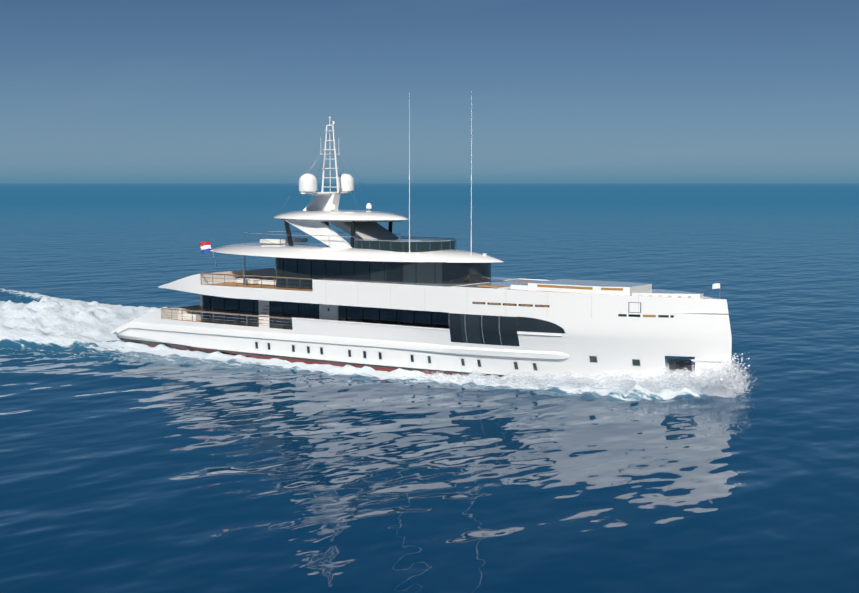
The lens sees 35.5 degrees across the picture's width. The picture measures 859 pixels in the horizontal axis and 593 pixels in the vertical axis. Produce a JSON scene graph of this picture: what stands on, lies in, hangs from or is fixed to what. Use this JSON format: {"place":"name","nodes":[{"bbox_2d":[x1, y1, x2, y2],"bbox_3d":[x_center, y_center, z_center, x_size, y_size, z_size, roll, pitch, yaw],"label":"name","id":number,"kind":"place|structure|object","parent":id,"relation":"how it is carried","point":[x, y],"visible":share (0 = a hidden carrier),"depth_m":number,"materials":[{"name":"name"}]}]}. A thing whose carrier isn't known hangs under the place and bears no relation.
{"place":"outdoors","nodes":[
{"label":"outdoors","id":0,"kind":"place"},
{"bbox_2d":[0,181,858,592],"bbox_3d":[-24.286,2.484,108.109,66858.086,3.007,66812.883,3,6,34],"label":"sea","id":1,"kind":"structure","parent":0,"point":[132,467],"depth_m":71.66,"materials":[{"name":"liquid"}]},
{"bbox_2d":[111,278,731,377],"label":"hull","id":2,"kind":"object","parent":1,"relation":"in","point":[614,342],"depth_m":85.34,"materials":[{"name":"white paint"}]},
{"bbox_2d":[161,273,622,329],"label":"wooden decks","id":3,"kind":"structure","parent":2,"relation":"on","point":[258,285],"depth_m":97.91,"materials":[{"name":"brown wood"}]},
{"bbox_2d":[178,238,307,320],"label":"furniture","id":4,"kind":"object","parent":3,"relation":"on","point":[187,315],"visible":0.35,"depth_m":101.96,"materials":[{"name":"white fabric"}]},
{"bbox_2d":[113,322,728,362],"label":"rub rail","id":5,"kind":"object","parent":2,"relation":"attached to","point":[415,346],"depth_m":92.56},
{"bbox_2d":[159,95,730,335],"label":"superstructure","id":6,"kind":"object","parent":2,"relation":"on","point":[321,207],"visible":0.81,"depth_m":94.37,"materials":[{"name":"white paint"}]},
{"bbox_2d":[210,219,434,328],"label":"window mullions","id":7,"kind":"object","parent":6,"relation":"attached to","point":[289,237],"depth_m":95.26,"materials":[{"name":"black paint"}]},
{"bbox_2d":[200,258,490,329],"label":"windows","id":8,"kind":"structure","parent":6,"relation":"attached to","point":[455,273],"depth_m":94.00,"materials":[{"name":"black glass"}]},
{"bbox_2d":[355,238,454,251],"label":"glass windscreen","id":9,"kind":"object","parent":6,"relation":"on","point":[423,244],"visible":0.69,"depth_m":92.59,"materials":[{"name":"black glass"}]},
{"bbox_2d":[166,134,720,328],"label":"rails","id":10,"kind":"object","parent":6,"relation":"on","point":[244,283],"visible":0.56,"depth_m":98.19,"materials":[{"name":"silver metal"}]},
{"bbox_2d":[199,241,211,253],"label":"ensign","id":11,"kind":"object","parent":10,"relation":"attached to","point":[205,247],"visible":0.96,"depth_m":106.25,"materials":[{"name":"multicoloured fabric"}]},
{"bbox_2d":[712,283,719,288],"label":"jack","id":12,"kind":"object","parent":10,"relation":"attached to","point":[716,286],"visible":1,"depth_m":82.26,"materials":[{"name":"white fabric"}]},
{"bbox_2d":[342,222,690,297],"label":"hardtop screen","id":13,"kind":"object","parent":6,"relation":"on","point":[369,230],"visible":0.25,"depth_m":96.82,"materials":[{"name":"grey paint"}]},
{"bbox_2d":[255,342,639,369],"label":"porthole frames","id":14,"kind":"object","parent":2,"relation":"attached to","point":[634,361],"visible":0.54,"depth_m":88.54,"materials":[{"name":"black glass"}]},
{"bbox_2d":[255,341,640,370],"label":"portholes","id":15,"kind":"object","parent":2,"relation":"attached to","point":[460,358],"depth_m":88.46,"materials":[{"name":"grey glass"}]},
{"bbox_2d":[465,297,638,344],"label":"seams","id":16,"kind":"object","parent":2,"relation":"attached to","point":[591,317],"visible":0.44,"depth_m":83.57,"materials":[{"name":"grey"}]},
{"bbox_2d":[474,302,655,316],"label":"hull slots","id":17,"kind":"object","parent":2,"relation":"attached to","point":[547,306],"visible":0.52,"depth_m":85.11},
{"bbox_2d":[449,302,691,371],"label":"hull recesses","id":18,"kind":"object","parent":2,"relation":"attached to","point":[488,326],"depth_m":86.27,"materials":[{"name":"black glass"}]},
{"bbox_2d":[394,360,758,397],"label":"bow spray","id":19,"kind":"object","parent":1,"relation":"on","point":[728,385],"visible":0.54,"depth_m":82.75,"materials":[{"name":"white liquid"}]},
{"bbox_2d":[600,353,749,380],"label":"droplets","id":20,"kind":"object","parent":1,"relation":"on","point":[712,367],"visible":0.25,"depth_m":81.71,"materials":[{"name":"white liquid"}]},
{"bbox_2d":[0,0,858,180],"label":"sky","id":21,"kind":"structure","parent":0,"point":[91,90],"materials":[{"name":"blue"}]}
]}

